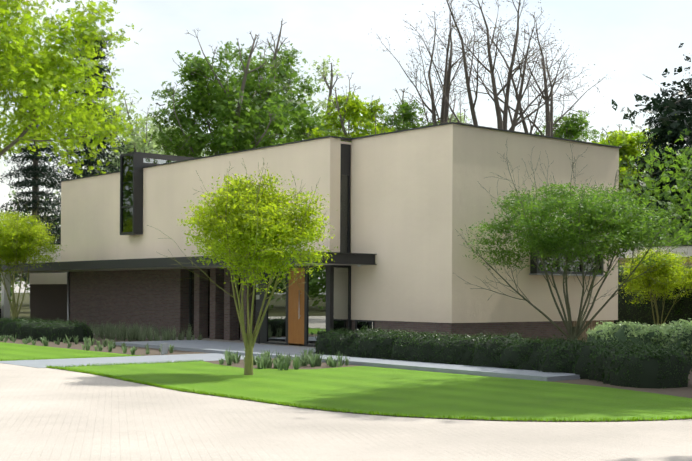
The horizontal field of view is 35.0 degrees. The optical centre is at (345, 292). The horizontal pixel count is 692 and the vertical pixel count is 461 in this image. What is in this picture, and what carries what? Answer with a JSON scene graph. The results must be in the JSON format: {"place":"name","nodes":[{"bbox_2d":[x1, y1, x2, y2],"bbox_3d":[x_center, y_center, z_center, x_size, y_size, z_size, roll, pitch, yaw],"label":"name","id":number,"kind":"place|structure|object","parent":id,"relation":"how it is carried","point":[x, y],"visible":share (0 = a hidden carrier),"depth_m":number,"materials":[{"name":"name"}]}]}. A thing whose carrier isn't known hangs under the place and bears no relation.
{"place":"outdoors","nodes":[
{"label":"outdoors","id":0,"kind":"place"},
{"bbox_2d":[0,293,29,319],"bbox_3d":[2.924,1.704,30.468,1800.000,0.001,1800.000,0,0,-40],"label":"ground","id":1,"kind":"structure","parent":0,"point":[24,311],"depth_m":125.35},
{"bbox_2d":[1,272,9,318],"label":"carport post","id":2,"kind":"object","parent":1,"relation":"on","point":[5,308],"visible":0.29,"depth_m":49.52,"materials":[{"name":"white"}]},
{"bbox_2d":[0,178,66,300],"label":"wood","id":3,"kind":"object","parent":1,"relation":"on","point":[16,282],"visible":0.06,"depth_m":127.67,"materials":[{"name":"green plant"}]},
{"bbox_2d":[0,59,67,308],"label":"fir","id":4,"kind":"object","parent":1,"relation":"on","point":[28,175],"depth_m":103.34,"materials":[{"name":"green plant"}]},
{"bbox_2d":[29,273,66,283],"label":"wall panel","id":5,"kind":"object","parent":1,"relation":"on","point":[47,278],"depth_m":51.41,"materials":[{"name":"beige paint"}]},
{"bbox_2d":[0,0,146,176],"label":"tree","id":6,"kind":"object","parent":1,"relation":"on","point":[45,78],"depth_m":57.66,"materials":[{"name":"green plant"}]},
{"bbox_2d":[37,34,136,272],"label":"tree","id":7,"kind":"object","parent":1,"relation":"on","point":[103,156],"depth_m":86.81,"materials":[{"name":"green plant"}]},
{"bbox_2d":[67,267,255,340],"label":"brick wall","id":8,"kind":"structure","parent":1,"relation":"on","point":[158,297],"depth_m":41.58,"materials":[{"name":"brown brick"}]},
{"bbox_2d":[67,272,68,320],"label":"post","id":9,"kind":"object","parent":8,"relation":"attached to","point":[68,300],"visible":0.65,"depth_m":47.35,"materials":[{"name":"silver metal"}]},
{"bbox_2d":[189,269,239,339],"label":"ground glazing frames","id":10,"kind":"structure","parent":8,"relation":"attached to","point":[190,299],"depth_m":40.65,"materials":[{"name":"grey metal"}]},
{"bbox_2d":[137,125,213,156],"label":"tree","id":11,"kind":"object","parent":1,"relation":"on","point":[163,149],"depth_m":136.81,"materials":[{"name":"green plant"}]},
{"bbox_2d":[94,333,315,347],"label":"step","id":12,"kind":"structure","parent":1,"relation":"on","point":[223,340],"depth_m":37.83,"materials":[{"name":"grey concrete"}]},
{"bbox_2d":[255,311,262,343],"bbox_3d":[-2.757,1.128,34.903,0.145,1.080,0.240,0,0,-40],"label":"letterbox","id":13,"kind":"object","parent":12,"relation":"on","point":[257,315],"visible":0.46,"depth_m":34.89,"materials":[{"name":"black paint"}]},
{"bbox_2d":[191,271,255,337],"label":"ground floor glazing","id":14,"kind":"structure","parent":1,"relation":"on","point":[192,300],"depth_m":39.74,"materials":[{"name":"black glass"}]},
{"bbox_2d":[0,340,579,380],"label":"bluestone paths","id":15,"kind":"structure","parent":1,"relation":"on","point":[214,350],"depth_m":26.31,"materials":[{"name":"grey stone"}]},
{"bbox_2d":[4,354,142,360],"bbox_3d":[-6.722,1.604,27.356,3.807,0.062,0.138,0,0,-40],"label":"lawn fringe","id":16,"kind":"object","parent":15,"relation":"on","point":[66,358],"visible":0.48,"depth_m":27.19,"materials":[{"name":"green plant"}]},
{"bbox_2d":[51,359,203,366],"bbox_3d":[-4.987,1.615,25.268,4.009,0.062,0.136,0,0,-40],"label":"lawn fringe","id":17,"kind":"object","parent":15,"relation":"on","point":[193,360],"visible":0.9,"depth_m":25.24,"materials":[{"name":"green plant"}]},
{"bbox_2d":[61,124,618,322],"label":"exterior wall","id":18,"kind":"structure","parent":1,"relation":"on","point":[418,197],"depth_m":32.90,"materials":[{"name":"beige paint"}]},
{"bbox_2d":[1,245,60,263],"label":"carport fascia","id":19,"kind":"structure","parent":18,"relation":"attached to","point":[58,259],"depth_m":51.92,"materials":[{"name":"paint"}]},
{"bbox_2d":[120,152,142,234],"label":"tall window frame","id":20,"kind":"object","parent":18,"relation":"attached to","point":[137,205],"visible":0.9,"depth_m":41.87,"materials":[{"name":"grey metal"}]},
{"bbox_2d":[122,155,132,231],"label":"tall window glass","id":21,"kind":"object","parent":20,"relation":"attached to","point":[127,191],"visible":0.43,"depth_m":42.20,"materials":[{"name":"glass"}]},
{"bbox_2d":[143,153,193,166],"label":"lantern frame","id":22,"kind":"object","parent":18,"relation":"on","point":[163,157],"visible":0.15,"depth_m":42.48,"materials":[{"name":"black metal"}]},
{"bbox_2d":[143,158,175,163],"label":"lantern glass","id":23,"kind":"object","parent":22,"relation":"in","point":[149,160],"depth_m":42.38,"materials":[{"name":"glass"}]},
{"bbox_2d":[0,252,374,271],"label":"canopy","id":24,"kind":"object","parent":18,"relation":"attached to","point":[361,259],"visible":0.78,"depth_m":38.55,"materials":[{"name":"grey metal"}]},
{"bbox_2d":[0,263,358,273],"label":"canopy soffit","id":25,"kind":"structure","parent":24,"relation":"attached to","point":[155,268],"depth_m":40.30,"materials":[{"name":"black metal"}]},
{"bbox_2d":[315,252,376,264],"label":"canopy flanges","id":26,"kind":"object","parent":24,"relation":"attached to","point":[347,253],"visible":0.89,"depth_m":32.14,"materials":[{"name":"black metal"}]},
{"bbox_2d":[255,265,350,346],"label":"entrance frames","id":27,"kind":"structure","parent":18,"relation":"attached to","point":[329,302],"depth_m":34.15,"materials":[{"name":"black metal"}]},
{"bbox_2d":[288,268,304,345],"bbox_3d":[-1.546,0.438,34.564,0.050,2.435,0.822,0,0,-40],"label":"door","id":28,"kind":"structure","parent":27,"relation":"attached to","point":[295,322],"depth_m":34.54,"materials":[{"name":"brown wood"}]},
{"bbox_2d":[267,267,348,344],"bbox_3d":[-1.236,0.415,34.770,0.730,2.385,3.230,0,0,-40],"label":"entrance glass","id":29,"kind":"object","parent":27,"relation":"in","point":[316,308],"visible":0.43,"depth_m":33.85,"materials":[{"name":"clear glass"}]},
{"bbox_2d":[59,122,620,181],"bbox_3d":[-1.221,-4.742,41.832,9.940,0.035,22.910,0,0,-40],"label":"roof edge","id":30,"kind":"object","parent":18,"relation":"on","point":[346,139],"visible":0.23,"depth_m":33.74,"materials":[{"name":"black metal"}]},
{"bbox_2d":[340,144,350,252],"bbox_3d":[-0.157,-2.871,33.857,0.420,3.390,0.410,0,0,-40],"label":"window frame","id":31,"kind":"object","parent":18,"relation":"attached to","point":[345,168],"visible":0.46,"depth_m":33.75,"materials":[{"name":"black metal"}]},
{"bbox_2d":[341,175,347,252],"bbox_3d":[-0.051,-2.395,33.726,0.300,2.440,0.010,0,0,-40],"label":"window","id":32,"kind":"structure","parent":31,"relation":"in","point":[344,216],"depth_m":33.73,"materials":[{"name":"black glass"}]},
{"bbox_2d":[355,320,373,330],"bbox_3d":[0.567,1.060,33.304,0.020,0.458,0.860,0,0,-40],"label":"window frame","id":33,"kind":"object","parent":18,"relation":"attached to","point":[363,321],"visible":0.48,"depth_m":33.37,"materials":[{"name":"grey metal"}]},
{"bbox_2d":[357,321,372,331],"bbox_3d":[0.579,1.059,33.313,0.005,0.360,0.760,0,0,-40],"label":"window glass","id":34,"kind":"object","parent":18,"relation":"attached to","point":[366,324],"visible":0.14,"depth_m":33.33,"materials":[{"name":"glass"}]},
{"bbox_2d":[529,273,603,275],"bbox_3d":[6.792,-0.542,33.499,3.300,0.040,0.300,0,0,-40],"label":"side window sill","id":35,"kind":"structure","parent":18,"relation":"attached to","point":[561,275],"depth_m":33.27,"materials":[{"name":"grey"}]},
{"bbox_2d":[530,244,603,274],"bbox_3d":[6.779,-1.042,33.518,3.200,0.960,0.250,0,0,-40],"label":"side window frame","id":36,"kind":"object","parent":18,"relation":"attached to","point":[535,269],"visible":0.29,"depth_m":32.77,"materials":[{"name":"grey metal"}]},
{"bbox_2d":[539,248,600,271],"bbox_3d":[6.824,-1.042,33.464,3.040,0.800,0.010,0,0,-40],"label":"side window glass","id":37,"kind":"object","parent":36,"relation":"attached to","point":[589,265],"depth_m":33.66,"materials":[{"name":"black glass"}]},
{"bbox_2d":[572,320,613,340],"bbox_3d":[7.813,1.304,34.657,2.030,0.860,0.050,0,0,-40],"label":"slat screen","id":38,"kind":"object","parent":18,"relation":"attached to","point":[593,324],"visible":0.04,"depth_m":34.49,"materials":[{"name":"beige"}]},
{"bbox_2d":[0,335,691,397],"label":"bed soil","id":39,"kind":"structure","parent":1,"relation":"on","point":[686,392],"depth_m":25.77,"materials":[{"name":"brown soil"}]},
{"bbox_2d":[0,317,92,341],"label":"hedge","id":40,"kind":"object","parent":39,"relation":"on","point":[79,331],"depth_m":37.06,"materials":[{"name":"green plant"}]},
{"bbox_2d":[0,332,173,354],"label":"plants","id":41,"kind":"object","parent":39,"relation":"on","point":[44,342],"visible":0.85,"depth_m":33.21,"materials":[{"name":"green plant"}]},
{"bbox_2d":[9,317,202,340],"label":"wall grasses","id":42,"kind":"object","parent":39,"relation":"on","point":[130,333],"depth_m":37.95,"materials":[{"name":"green plant"}]},
{"bbox_2d":[160,344,165,354],"bbox_3d":[-4.869,1.505,29.186,0.100,0.300,0.100,0,0,-40],"label":"bollard light","id":43,"kind":"object","parent":39,"relation":"on","point":[162,349],"visible":0.83,"depth_m":29.15,"materials":[{"name":"grey metal"}]},
{"bbox_2d":[219,348,349,369],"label":"border plants","id":44,"kind":"object","parent":39,"relation":"on","point":[280,362],"visible":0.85,"depth_m":24.95,"materials":[{"name":"green plant"}]},
{"bbox_2d":[314,324,691,388],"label":"hedge","id":45,"kind":"object","parent":39,"relation":"on","point":[647,377],"depth_m":23.23,"materials":[{"name":"green plant"}]},
{"bbox_2d":[455,141,691,340],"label":"tree","id":46,"kind":"object","parent":39,"relation":"on","point":[548,240],"depth_m":29.08,"materials":[{"name":"green plant"}]},
{"bbox_2d":[371,0,499,125],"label":"bare tree","id":47,"kind":"object","parent":1,"relation":"on","point":[445,111],"depth_m":81.75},
{"bbox_2d":[415,107,470,124],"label":"tree","id":48,"kind":"object","parent":1,"relation":"on","point":[458,117],"depth_m":91.21,"materials":[{"name":"green plant"}]},
{"bbox_2d":[416,0,586,130],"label":"bare tree","id":49,"kind":"object","parent":1,"relation":"on","point":[501,124],"depth_m":76.66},
{"bbox_2d":[450,2,614,136],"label":"bare tree","id":50,"kind":"object","parent":1,"relation":"on","point":[548,112],"depth_m":85.07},
{"bbox_2d":[591,124,681,231],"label":"tree","id":51,"kind":"object","parent":1,"relation":"on","point":[627,140],"depth_m":65.42,"materials":[{"name":"green plant"}]},
{"bbox_2d":[586,318,691,362],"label":"shrubs","id":52,"kind":"object","parent":1,"relation":"on","point":[663,327],"depth_m":25.43,"materials":[{"name":"green plant"}]},
{"bbox_2d":[614,264,691,326],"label":"tall hedge","id":53,"kind":"object","parent":1,"relation":"on","point":[623,307],"depth_m":40.17,"materials":[{"name":"green plant"}]},
{"bbox_2d":[618,128,691,266],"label":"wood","id":54,"kind":"object","parent":1,"relation":"on","point":[679,232],"visible":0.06,"depth_m":50.71,"materials":[{"name":"green plant"}]},
{"bbox_2d":[618,246,691,325],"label":"tree","id":55,"kind":"object","parent":1,"relation":"on","point":[673,270],"depth_m":37.54,"materials":[{"name":"green plant"}]},
{"bbox_2d":[619,257,691,267],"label":"wall","id":56,"kind":"structure","parent":1,"relation":"on","point":[623,259],"depth_m":45.71,"materials":[{"name":"beige paint"}]},
{"bbox_2d":[618,246,691,258],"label":"annex fascia","id":57,"kind":"structure","parent":56,"relation":"on","point":[680,250],"depth_m":45.53,"materials":[{"name":"beige paint"}]},
{"bbox_2d":[619,96,691,244],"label":"tree","id":58,"kind":"object","parent":1,"relation":"on","point":[663,137],"depth_m":61.57,"materials":[{"name":"green plant"}]},
{"bbox_2d":[650,72,691,244],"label":"tree","id":59,"kind":"object","parent":1,"relation":"on","point":[689,143],"depth_m":59.98,"materials":[{"name":"green plant"}]},
{"bbox_2d":[0,196,66,319],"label":"small tree","id":60,"kind":"object","parent":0,"point":[26,228],"depth_m":43.21,"materials":[{"name":"green plant"}]},
{"bbox_2d":[30,284,66,321],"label":"carport timber wall","id":61,"kind":"structure","parent":0,"point":[48,301],"depth_m":51.50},
{"bbox_2d":[0,342,136,360],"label":"lawn","id":62,"kind":"structure","parent":0,"point":[9,351],"depth_m":29.74,"materials":[{"name":"green plant"}]},
{"bbox_2d":[82,91,176,171],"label":"tree","id":63,"kind":"object","parent":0,"point":[140,140],"depth_m":126.44,"materials":[{"name":"green plant"}]},
{"bbox_2d":[147,29,297,157],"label":"tree","id":64,"kind":"object","parent":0,"point":[216,101],"depth_m":75.40,"materials":[{"name":"green plant"}]},
{"bbox_2d":[206,18,333,147],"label":"tree","id":65,"kind":"object","parent":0,"point":[301,113],"depth_m":82.69,"materials":[{"name":"green plant"}]},
{"bbox_2d":[286,55,359,139],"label":"tree","id":66,"kind":"object","parent":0,"point":[324,104],"depth_m":96.76,"materials":[{"name":"green plant"}]},
{"bbox_2d":[0,363,691,460],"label":"driveway","id":67,"kind":"structure","parent":0,"point":[48,414],"depth_m":13.20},
{"bbox_2d":[0,0,691,292],"label":"sky","id":68,"kind":"structure","parent":0,"point":[633,39],"materials":[{"name":"white"}]},
{"bbox_2d":[305,84,396,141],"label":"tree","id":69,"kind":"object","parent":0,"point":[356,110],"depth_m":73.05,"materials":[{"name":"green plant"}]},
{"bbox_2d":[46,361,691,421],"bbox_3d":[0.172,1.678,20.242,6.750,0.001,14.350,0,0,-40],"label":"lawn","id":70,"kind":"structure","parent":0,"point":[403,392],"depth_m":18.67,"materials":[{"name":"green plant"}]},
{"bbox_2d":[147,158,337,374],"bbox_3d":[-1.999,-0.481,22.379,3.697,4.412,3.696,0,0,-40],"label":"tree","id":71,"kind":"object","parent":70,"relation":"on","point":[282,237],"depth_m":21.81,"materials":[{"name":"green plant"}]},
{"bbox_2d":[52,368,691,421],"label":"lawn edging","id":72,"kind":"object","parent":70,"relation":"on","point":[414,416],"visible":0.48,"depth_m":14.78,"materials":[{"name":"grey metal"}]},
{"bbox_2d":[367,88,440,132],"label":"tree","id":73,"kind":"object","parent":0,"point":[408,110],"depth_m":77.14,"materials":[{"name":"green plant"}]},
{"bbox_2d":[352,320,569,341],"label":"house plinth","id":74,"kind":"structure","parent":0,"point":[546,329],"depth_m":32.00,"materials":[{"name":"brown brick"}]},
{"bbox_2d":[535,106,605,141],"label":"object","id":75,"kind":"object","parent":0,"point":[574,125],"depth_m":95.27,"materials":[{"name":"green plant"}]},
{"bbox_2d":[602,43,691,142],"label":"tree","id":76,"kind":"object","parent":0,"point":[672,112],"depth_m":25.80,"materials":[{"name":"green plant"}]}
]}

